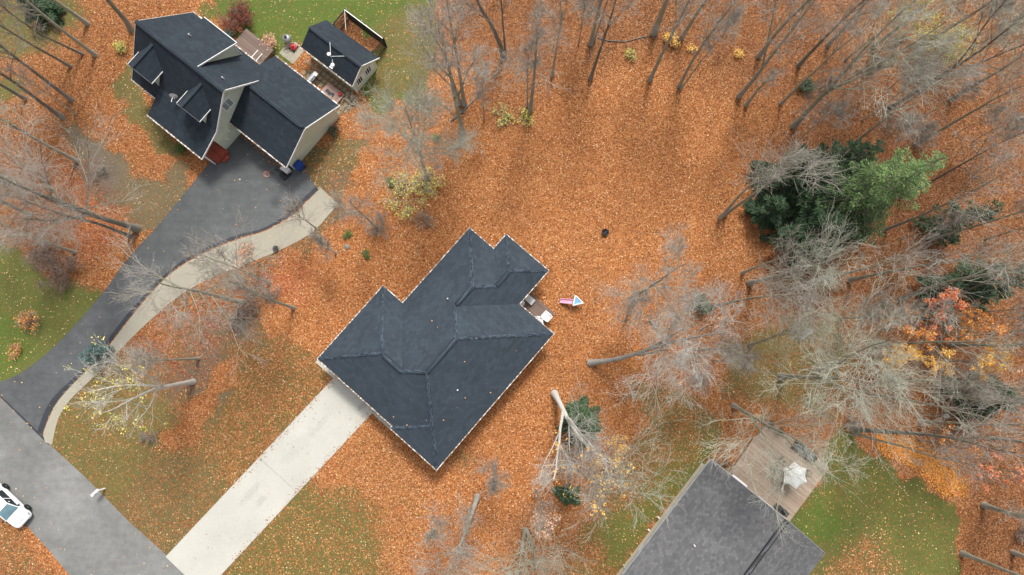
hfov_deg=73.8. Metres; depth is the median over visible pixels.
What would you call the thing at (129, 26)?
bare tree
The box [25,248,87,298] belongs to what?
shrub
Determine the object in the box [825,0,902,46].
bare tree
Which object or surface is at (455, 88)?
bare tree
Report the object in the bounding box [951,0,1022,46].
slim sapling
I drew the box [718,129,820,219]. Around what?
bare tree
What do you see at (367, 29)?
kennel fence
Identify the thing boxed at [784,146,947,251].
evergreen tree
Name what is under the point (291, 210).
sapling
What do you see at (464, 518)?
slim sapling
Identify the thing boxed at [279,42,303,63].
concrete pad
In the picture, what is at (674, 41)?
shrub
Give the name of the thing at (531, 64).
bare tree
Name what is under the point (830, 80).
slim sapling
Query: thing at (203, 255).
bare tree
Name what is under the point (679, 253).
bare tree
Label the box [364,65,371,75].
window
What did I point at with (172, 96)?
satellite dish
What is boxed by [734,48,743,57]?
shrub
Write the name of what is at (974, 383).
bare tree
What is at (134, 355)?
bare tree
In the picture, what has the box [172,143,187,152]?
shrub
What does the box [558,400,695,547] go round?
bare tree
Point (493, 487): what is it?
sapling
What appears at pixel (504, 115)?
shrub
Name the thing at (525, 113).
shrub
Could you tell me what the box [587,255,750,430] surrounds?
bare tree
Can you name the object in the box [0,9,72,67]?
bare tree
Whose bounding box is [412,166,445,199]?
shrub
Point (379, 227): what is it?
shrub
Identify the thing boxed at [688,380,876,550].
bare tree
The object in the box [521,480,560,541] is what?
peach leaved tree
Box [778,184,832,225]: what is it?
evergreen tree
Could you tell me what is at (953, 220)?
slim sapling
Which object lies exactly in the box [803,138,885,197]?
evergreen tree
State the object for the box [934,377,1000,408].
slim sapling
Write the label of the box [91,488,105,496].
mailbox
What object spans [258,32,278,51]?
shrub
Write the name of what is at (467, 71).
bare tree
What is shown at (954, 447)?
orange tree
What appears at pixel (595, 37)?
bare tree
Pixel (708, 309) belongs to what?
evergreen tree
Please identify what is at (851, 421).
shrub
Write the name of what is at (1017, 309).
slim sapling
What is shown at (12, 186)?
slim sapling
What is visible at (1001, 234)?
slim sapling
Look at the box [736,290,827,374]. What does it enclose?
bare tree
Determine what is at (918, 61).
slim sapling
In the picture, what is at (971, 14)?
bare tree
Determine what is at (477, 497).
bare tree
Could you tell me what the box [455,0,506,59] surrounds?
bare tree
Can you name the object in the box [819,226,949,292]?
bare tree
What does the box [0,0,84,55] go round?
bare tree
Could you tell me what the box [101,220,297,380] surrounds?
bare tree
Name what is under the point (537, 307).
wooden deck
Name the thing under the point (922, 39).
slim sapling
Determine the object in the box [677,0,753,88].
bare tree
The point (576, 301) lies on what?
toy slide
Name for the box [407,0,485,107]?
bare tree
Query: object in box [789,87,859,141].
slim sapling
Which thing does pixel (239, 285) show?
bare tree
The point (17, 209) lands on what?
bare tree
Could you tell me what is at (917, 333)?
orange tree
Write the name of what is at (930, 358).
golden tree
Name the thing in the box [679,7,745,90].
bare tree
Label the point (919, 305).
slim sapling
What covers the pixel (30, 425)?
tar joint
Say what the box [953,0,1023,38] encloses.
slim sapling
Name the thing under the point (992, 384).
bare tree
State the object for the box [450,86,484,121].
fallen log
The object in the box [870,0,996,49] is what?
bare tree
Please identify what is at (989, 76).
bare tree
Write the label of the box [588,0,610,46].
bare tree
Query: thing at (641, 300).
bare tree
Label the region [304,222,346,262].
sapling
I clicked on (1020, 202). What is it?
slim sapling
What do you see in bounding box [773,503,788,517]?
barbecue grill
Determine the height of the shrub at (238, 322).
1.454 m
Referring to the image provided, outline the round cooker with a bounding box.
[282,34,291,43]
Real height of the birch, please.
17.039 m
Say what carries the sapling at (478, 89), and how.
on the ground at (828, 520)
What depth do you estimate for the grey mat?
65.39 m
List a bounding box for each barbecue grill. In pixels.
[307,71,317,83]
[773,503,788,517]
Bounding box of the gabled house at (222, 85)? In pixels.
[128,11,339,169]
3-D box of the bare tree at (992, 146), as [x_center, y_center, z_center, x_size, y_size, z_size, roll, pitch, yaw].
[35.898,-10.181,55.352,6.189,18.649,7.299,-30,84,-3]
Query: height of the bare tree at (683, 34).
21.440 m
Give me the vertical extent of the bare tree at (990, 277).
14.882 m
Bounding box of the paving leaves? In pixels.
[1,154,349,574]
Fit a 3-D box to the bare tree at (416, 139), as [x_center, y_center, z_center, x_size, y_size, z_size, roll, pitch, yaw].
[-7.472,-10.875,55.437,11.453,18.659,10.520,0,83,0]
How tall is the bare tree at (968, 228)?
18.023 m
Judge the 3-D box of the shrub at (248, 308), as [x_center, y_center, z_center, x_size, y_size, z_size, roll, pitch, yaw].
[-24.271,1.803,62.573,2.691,1.452,2.836,39,85,4]
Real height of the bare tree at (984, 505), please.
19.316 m
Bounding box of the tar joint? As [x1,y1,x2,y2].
[0,396,48,444]
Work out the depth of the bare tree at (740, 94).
52.28 m
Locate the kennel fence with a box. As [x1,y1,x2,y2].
[333,8,386,56]
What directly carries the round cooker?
on the concrete pad
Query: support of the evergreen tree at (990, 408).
on the ground at (828, 520)
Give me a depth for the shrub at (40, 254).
62.73 m
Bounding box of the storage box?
[280,166,290,173]
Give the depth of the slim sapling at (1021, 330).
54.33 m
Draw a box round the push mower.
[284,43,298,52]
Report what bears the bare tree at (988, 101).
on the ground at (828, 520)
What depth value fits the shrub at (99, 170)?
64.19 m
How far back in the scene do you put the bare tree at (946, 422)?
50.71 m
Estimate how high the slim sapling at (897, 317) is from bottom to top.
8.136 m
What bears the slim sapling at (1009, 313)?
on the ground at (828, 520)
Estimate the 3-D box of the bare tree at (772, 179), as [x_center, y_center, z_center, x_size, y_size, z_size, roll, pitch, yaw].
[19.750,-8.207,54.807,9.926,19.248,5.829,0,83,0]
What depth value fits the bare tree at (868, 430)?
46.19 m
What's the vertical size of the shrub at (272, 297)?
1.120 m
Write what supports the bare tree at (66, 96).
on the ground at (828, 520)
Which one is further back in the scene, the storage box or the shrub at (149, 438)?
the storage box
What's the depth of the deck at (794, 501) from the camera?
60.87 m
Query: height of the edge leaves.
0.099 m
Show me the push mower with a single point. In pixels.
(293, 46)
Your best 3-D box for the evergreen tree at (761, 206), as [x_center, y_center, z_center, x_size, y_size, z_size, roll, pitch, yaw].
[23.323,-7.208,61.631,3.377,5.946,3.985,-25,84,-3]
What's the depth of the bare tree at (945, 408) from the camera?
49.56 m
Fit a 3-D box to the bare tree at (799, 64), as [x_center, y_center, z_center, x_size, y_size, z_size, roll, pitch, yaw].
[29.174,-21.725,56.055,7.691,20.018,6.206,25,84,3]
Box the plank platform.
[322,82,344,102]
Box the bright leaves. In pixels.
[876,433,969,498]
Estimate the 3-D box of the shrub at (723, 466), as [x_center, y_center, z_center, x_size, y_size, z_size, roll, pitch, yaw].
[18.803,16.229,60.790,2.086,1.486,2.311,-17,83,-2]
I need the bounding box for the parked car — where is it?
[0,483,31,527]
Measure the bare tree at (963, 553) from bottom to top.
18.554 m
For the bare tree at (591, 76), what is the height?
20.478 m
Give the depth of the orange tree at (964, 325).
56.25 m
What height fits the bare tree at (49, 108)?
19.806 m
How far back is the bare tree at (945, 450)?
48.32 m
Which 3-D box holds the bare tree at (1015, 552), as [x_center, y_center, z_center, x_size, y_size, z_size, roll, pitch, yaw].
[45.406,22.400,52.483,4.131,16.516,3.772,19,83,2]
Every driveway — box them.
[0,133,317,434]
[166,360,390,574]
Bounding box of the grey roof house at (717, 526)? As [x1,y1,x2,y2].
[617,458,824,574]
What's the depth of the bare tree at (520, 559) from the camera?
49.31 m
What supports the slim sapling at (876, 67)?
on the ground at (828, 520)
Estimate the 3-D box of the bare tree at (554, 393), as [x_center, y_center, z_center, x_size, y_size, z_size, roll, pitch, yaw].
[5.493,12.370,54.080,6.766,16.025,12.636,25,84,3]
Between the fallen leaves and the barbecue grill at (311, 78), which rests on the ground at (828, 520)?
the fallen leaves
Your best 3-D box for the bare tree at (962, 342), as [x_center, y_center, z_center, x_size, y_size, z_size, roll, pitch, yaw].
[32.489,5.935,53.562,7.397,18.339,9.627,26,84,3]
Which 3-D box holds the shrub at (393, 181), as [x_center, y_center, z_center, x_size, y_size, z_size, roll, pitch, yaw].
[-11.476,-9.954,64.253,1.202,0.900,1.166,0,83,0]
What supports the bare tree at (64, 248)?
on the ground at (828, 520)
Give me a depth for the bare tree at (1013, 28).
51.69 m
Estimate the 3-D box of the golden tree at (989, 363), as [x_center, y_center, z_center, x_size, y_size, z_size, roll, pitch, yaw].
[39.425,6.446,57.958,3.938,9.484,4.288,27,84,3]
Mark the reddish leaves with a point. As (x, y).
(90, 248)
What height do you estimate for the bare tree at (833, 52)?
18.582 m
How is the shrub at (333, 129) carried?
on the ground at (828, 520)
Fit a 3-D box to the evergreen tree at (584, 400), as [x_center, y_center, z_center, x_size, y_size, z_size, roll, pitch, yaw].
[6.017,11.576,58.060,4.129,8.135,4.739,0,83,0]
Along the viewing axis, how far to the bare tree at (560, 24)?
54.55 m
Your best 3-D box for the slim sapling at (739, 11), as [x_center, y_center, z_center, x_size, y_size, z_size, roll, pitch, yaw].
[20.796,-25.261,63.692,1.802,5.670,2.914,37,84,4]
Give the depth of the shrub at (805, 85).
65.10 m
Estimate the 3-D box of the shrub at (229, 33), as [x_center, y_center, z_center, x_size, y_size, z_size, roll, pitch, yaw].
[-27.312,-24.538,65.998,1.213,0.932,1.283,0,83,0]
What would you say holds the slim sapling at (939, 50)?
on the ground at (828, 520)
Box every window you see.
[222,97,234,111]
[356,75,363,86]
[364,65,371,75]
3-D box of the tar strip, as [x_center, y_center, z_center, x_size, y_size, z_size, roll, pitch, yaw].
[-31.757,0.766,63.374,33.466,0.060,3.754,-43,85,-5]
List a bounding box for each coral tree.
[693,310,733,343]
[896,275,969,343]
[956,451,1023,496]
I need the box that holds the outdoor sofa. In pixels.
[791,440,818,462]
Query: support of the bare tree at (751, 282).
on the ground at (828, 520)
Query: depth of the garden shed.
63.30 m
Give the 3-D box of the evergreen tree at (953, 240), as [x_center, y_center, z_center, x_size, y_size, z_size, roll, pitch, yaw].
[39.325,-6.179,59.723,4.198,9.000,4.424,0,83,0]
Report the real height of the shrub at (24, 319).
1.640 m
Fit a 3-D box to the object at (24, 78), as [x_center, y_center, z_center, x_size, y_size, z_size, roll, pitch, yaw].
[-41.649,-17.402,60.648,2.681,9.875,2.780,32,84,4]
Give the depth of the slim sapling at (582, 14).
60.78 m
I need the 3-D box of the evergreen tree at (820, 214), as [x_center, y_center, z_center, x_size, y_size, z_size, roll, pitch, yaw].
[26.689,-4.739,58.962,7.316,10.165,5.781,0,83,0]
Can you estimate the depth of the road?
60.99 m
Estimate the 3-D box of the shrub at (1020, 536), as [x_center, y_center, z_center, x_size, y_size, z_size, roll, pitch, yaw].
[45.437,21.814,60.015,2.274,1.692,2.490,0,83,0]
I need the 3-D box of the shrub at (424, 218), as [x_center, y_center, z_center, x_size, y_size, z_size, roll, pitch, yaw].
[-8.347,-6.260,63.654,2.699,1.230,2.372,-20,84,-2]
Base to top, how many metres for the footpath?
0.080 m
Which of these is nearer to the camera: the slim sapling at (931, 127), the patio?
the slim sapling at (931, 127)
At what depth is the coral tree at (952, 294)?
55.37 m
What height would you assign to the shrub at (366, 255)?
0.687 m
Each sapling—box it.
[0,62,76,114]
[0,167,43,201]
[272,185,320,229]
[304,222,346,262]
[413,492,458,551]
[449,486,486,536]
[469,60,493,119]
[470,455,513,499]
[571,0,596,43]
[572,0,603,42]
[667,331,700,370]
[677,352,716,398]
[712,339,767,380]
[724,2,749,32]
[779,322,811,341]
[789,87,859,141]
[793,72,843,115]
[818,284,904,339]
[828,46,899,107]
[861,46,949,120]
[861,288,912,333]
[867,101,930,149]
[873,34,911,64]
[882,112,943,163]
[888,31,959,88]
[888,33,939,77]
[891,239,932,261]
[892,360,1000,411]
[900,201,978,241]
[902,289,930,325]
[918,0,971,26]
[924,75,986,116]
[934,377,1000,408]
[950,311,1023,353]
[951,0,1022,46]
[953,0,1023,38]
[953,96,1009,135]
[958,13,1023,56]
[966,292,1023,320]
[972,105,1023,146]
[972,121,1023,147]
[974,305,1023,326]
[985,227,1023,239]
[989,497,1023,527]
[998,195,1023,214]
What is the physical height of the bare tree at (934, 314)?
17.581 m
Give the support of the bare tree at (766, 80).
on the ground at (828, 520)
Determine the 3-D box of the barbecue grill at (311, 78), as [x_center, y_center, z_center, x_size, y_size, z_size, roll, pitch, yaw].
[-19.087,-19.924,65.323,0.575,1.040,1.460,38,85,4]
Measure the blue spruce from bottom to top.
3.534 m
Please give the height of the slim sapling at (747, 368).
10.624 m
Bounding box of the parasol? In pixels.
[783,462,806,488]
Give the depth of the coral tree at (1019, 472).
55.37 m
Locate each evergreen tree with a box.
[17,0,66,29]
[552,484,580,505]
[556,394,602,447]
[691,293,712,314]
[742,192,790,230]
[743,144,825,212]
[759,206,850,270]
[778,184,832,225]
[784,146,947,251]
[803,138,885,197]
[912,199,1003,247]
[915,255,1023,319]
[937,370,1023,426]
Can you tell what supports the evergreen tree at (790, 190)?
on the ground at (828, 520)
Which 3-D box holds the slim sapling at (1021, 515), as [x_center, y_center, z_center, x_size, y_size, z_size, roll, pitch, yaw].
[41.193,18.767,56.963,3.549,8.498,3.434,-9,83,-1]
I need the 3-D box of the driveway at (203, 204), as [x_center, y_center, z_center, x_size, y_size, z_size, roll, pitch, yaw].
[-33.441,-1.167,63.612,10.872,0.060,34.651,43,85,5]
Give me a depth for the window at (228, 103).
60.48 m
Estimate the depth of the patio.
65.82 m
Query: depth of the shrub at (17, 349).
62.36 m
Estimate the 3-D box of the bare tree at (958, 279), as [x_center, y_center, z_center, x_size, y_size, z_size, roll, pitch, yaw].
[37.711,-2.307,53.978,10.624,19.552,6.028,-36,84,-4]
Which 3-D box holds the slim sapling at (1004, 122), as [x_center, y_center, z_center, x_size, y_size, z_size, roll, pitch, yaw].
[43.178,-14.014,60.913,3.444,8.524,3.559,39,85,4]
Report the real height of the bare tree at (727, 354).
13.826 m
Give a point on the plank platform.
(336, 97)
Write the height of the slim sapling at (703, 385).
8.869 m
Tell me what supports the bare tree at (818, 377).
on the ground at (828, 520)
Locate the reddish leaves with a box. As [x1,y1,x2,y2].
[14,157,326,405]
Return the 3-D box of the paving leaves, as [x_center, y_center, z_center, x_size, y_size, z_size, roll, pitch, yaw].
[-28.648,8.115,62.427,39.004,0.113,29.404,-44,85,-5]
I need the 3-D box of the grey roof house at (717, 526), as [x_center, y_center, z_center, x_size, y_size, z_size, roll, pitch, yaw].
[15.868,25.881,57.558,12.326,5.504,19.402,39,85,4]
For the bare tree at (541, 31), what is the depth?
52.06 m
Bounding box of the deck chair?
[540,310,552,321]
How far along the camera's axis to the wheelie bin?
63.76 m
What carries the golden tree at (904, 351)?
on the ground at (828, 520)
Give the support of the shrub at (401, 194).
on the ground at (828, 520)
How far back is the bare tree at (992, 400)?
54.38 m
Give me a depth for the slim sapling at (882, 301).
54.62 m
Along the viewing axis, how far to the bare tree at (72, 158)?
55.54 m
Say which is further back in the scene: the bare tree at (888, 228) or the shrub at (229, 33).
the shrub at (229, 33)
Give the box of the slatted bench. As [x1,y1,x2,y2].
[525,295,534,304]
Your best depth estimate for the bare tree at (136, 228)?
51.18 m
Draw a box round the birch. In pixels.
[61,334,195,451]
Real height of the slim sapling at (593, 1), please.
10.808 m
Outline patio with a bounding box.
[302,59,358,114]
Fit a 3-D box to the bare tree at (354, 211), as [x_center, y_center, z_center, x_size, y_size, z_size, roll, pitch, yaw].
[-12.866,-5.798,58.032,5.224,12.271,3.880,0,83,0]
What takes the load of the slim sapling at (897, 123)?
on the ground at (828, 520)
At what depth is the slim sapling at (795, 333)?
58.79 m
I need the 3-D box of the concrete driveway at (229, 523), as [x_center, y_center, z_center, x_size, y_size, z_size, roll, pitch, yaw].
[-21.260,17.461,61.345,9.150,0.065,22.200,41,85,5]
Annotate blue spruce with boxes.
[77,341,113,364]
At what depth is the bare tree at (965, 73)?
50.58 m
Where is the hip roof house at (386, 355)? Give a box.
[317,227,554,470]
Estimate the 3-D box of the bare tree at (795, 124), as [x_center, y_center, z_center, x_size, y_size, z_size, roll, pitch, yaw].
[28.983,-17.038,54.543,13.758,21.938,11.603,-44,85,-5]
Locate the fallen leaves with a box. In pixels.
[0,0,1023,574]
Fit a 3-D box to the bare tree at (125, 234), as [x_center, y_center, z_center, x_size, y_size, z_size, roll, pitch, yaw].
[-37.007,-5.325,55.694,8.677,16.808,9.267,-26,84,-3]
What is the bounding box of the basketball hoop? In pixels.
[263,165,290,180]
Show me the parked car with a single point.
(15, 512)
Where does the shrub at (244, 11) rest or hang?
on the ground at (828, 520)
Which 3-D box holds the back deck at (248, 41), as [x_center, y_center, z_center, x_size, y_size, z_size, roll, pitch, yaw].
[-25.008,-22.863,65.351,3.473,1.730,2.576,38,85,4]
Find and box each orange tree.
[880,307,939,350]
[919,421,985,467]
[926,307,1009,345]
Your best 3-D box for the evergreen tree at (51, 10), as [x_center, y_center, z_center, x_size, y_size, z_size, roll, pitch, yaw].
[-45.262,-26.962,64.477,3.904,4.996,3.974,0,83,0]
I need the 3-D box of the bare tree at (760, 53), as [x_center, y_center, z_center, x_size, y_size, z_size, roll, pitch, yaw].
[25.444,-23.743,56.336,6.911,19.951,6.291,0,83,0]
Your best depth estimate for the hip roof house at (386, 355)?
58.83 m
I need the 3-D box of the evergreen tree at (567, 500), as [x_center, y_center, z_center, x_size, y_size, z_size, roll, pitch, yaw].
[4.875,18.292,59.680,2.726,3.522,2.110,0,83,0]
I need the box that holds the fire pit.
[602,229,608,236]
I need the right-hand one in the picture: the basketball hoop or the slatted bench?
the slatted bench
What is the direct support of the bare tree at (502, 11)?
on the ground at (828, 520)
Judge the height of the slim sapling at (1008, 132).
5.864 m
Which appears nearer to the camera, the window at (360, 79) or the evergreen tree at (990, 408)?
the evergreen tree at (990, 408)
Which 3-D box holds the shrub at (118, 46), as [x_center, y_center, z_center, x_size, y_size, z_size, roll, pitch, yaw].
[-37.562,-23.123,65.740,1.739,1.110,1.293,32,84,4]
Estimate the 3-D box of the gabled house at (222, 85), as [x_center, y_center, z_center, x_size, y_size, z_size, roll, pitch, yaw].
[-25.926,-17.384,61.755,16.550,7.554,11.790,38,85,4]
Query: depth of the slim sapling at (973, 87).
58.83 m
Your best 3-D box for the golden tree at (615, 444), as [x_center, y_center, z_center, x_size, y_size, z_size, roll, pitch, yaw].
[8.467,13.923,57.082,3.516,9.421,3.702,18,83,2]
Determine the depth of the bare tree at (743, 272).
52.81 m
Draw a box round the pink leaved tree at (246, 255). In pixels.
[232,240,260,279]
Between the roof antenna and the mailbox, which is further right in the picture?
the roof antenna
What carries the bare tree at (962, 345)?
on the ground at (828, 520)
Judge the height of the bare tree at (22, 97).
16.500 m
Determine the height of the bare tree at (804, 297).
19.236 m
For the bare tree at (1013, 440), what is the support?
on the ground at (828, 520)
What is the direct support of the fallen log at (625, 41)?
on the ground at (828, 520)
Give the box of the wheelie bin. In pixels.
[293,159,306,171]
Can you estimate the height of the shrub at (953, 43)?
4.495 m
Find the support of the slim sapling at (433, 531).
on the ground at (828, 520)
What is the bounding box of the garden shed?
[300,20,379,92]
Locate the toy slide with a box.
[560,295,582,306]
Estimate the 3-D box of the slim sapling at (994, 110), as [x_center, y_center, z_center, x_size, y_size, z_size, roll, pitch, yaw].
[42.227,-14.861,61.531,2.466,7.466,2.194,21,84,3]
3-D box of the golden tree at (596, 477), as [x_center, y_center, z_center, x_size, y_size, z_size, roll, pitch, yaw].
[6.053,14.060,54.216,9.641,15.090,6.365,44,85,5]
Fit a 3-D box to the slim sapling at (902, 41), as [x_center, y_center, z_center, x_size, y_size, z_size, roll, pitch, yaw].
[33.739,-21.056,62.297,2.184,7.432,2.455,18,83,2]
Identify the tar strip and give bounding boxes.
[38,187,317,433]
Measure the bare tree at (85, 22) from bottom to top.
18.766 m
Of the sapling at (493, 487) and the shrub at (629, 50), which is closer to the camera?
the sapling at (493, 487)
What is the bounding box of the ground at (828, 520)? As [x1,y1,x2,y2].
[0,0,1023,574]
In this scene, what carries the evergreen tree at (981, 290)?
on the ground at (828, 520)
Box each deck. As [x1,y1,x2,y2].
[236,29,274,63]
[523,293,553,323]
[728,420,828,520]
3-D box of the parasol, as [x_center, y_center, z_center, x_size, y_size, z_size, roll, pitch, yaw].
[24.434,16.300,59.598,2.009,2.550,2.320,0,83,0]
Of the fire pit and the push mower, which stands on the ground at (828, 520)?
the fire pit
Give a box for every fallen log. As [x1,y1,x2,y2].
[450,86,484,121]
[597,35,654,50]
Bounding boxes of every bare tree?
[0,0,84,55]
[0,0,97,57]
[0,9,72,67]
[0,27,64,119]
[0,40,73,101]
[0,83,27,100]
[0,94,164,270]
[0,98,79,162]
[0,146,133,262]
[0,211,76,253]
[2,202,30,216]
[52,0,90,26]
[100,335,200,404]
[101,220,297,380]
[106,0,133,32]
[177,204,271,307]
[198,238,295,321]
[318,189,380,233]
[333,61,485,205]
[396,0,523,134]
[400,493,489,574]
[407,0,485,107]
[407,0,494,105]
[446,515,569,574]
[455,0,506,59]
[481,0,571,113]
[498,506,594,574]
[499,0,515,53]
[511,35,544,107]
[521,357,624,502]
[531,0,595,76]
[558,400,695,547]
[577,0,650,80]
[586,220,720,356]
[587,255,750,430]
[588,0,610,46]
[594,0,607,42]
[600,283,661,332]
[647,0,725,82]
[650,0,668,36]
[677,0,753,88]
[678,0,707,41]
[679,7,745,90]
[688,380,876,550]
[689,316,758,378]
[711,264,843,349]
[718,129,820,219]
[719,131,859,216]
[736,0,858,98]
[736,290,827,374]
[740,224,830,298]
[744,65,789,107]
[744,251,993,483]
[747,192,890,348]
[756,0,846,58]
[779,0,891,105]
[790,0,985,131]
[796,0,939,67]
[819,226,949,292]
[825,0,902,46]
[839,272,962,338]
[844,0,947,60]
[844,39,995,151]
[848,218,1023,334]
[851,367,1023,475]
[852,430,999,499]
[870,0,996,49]
[871,351,1023,456]
[873,294,1023,420]
[883,109,1023,243]
[886,0,1023,110]
[890,336,1023,424]
[897,227,1023,302]
[898,94,1023,198]
[913,38,1023,146]
[918,382,1023,459]
[922,0,1017,46]
[928,151,1023,255]
[936,252,1023,313]
[937,376,1023,416]
[948,0,1023,101]
[948,342,1023,374]
[959,550,1020,574]
[981,501,1023,517]
[988,436,1023,442]
[1010,549,1023,557]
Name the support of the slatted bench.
on the wooden deck at (537, 307)
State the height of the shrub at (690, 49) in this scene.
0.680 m
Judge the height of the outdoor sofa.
0.780 m
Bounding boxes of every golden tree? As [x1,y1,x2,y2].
[542,419,651,527]
[593,434,634,477]
[859,344,921,378]
[908,344,958,380]
[948,341,1014,380]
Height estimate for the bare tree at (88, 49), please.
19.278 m
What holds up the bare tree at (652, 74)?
on the ground at (828, 520)
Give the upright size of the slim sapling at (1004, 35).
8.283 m
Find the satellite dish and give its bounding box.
[169,93,177,101]
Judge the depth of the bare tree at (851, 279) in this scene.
48.51 m
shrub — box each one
[6,340,23,362]
[13,308,41,334]
[17,234,62,266]
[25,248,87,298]
[89,160,110,180]
[112,39,130,54]
[137,429,157,444]
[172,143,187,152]
[212,0,254,34]
[223,305,252,332]
[224,28,234,37]
[234,289,262,320]
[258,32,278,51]
[262,286,281,305]
[328,122,338,137]
[341,228,352,239]
[361,208,394,240]
[361,248,370,259]
[380,169,434,221]
[384,176,395,188]
[408,209,433,230]
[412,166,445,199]
[490,103,514,125]
[517,106,535,125]
[624,47,637,60]
[663,29,681,46]
[687,43,697,52]
[714,459,736,476]
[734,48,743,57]
[799,75,819,93]
[844,412,864,434]
[913,6,981,70]
[1015,524,1023,543]
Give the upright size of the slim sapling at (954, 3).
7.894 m
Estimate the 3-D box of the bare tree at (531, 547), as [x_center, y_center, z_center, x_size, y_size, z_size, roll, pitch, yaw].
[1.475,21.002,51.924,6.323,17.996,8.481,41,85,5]
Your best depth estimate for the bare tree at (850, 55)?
56.89 m
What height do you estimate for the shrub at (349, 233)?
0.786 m
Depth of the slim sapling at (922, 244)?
59.60 m
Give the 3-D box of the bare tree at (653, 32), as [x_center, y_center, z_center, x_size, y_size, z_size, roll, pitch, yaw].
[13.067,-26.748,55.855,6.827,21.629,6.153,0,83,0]
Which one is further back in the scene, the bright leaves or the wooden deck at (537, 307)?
the wooden deck at (537, 307)
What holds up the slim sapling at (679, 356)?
on the ground at (828, 520)
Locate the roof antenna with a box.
[327,48,334,68]
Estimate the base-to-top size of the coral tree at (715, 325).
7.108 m
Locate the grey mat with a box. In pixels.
[325,89,333,96]
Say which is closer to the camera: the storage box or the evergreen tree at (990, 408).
the evergreen tree at (990, 408)
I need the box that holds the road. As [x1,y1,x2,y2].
[0,398,183,574]
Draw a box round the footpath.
[43,187,337,444]
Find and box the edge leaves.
[232,382,372,560]

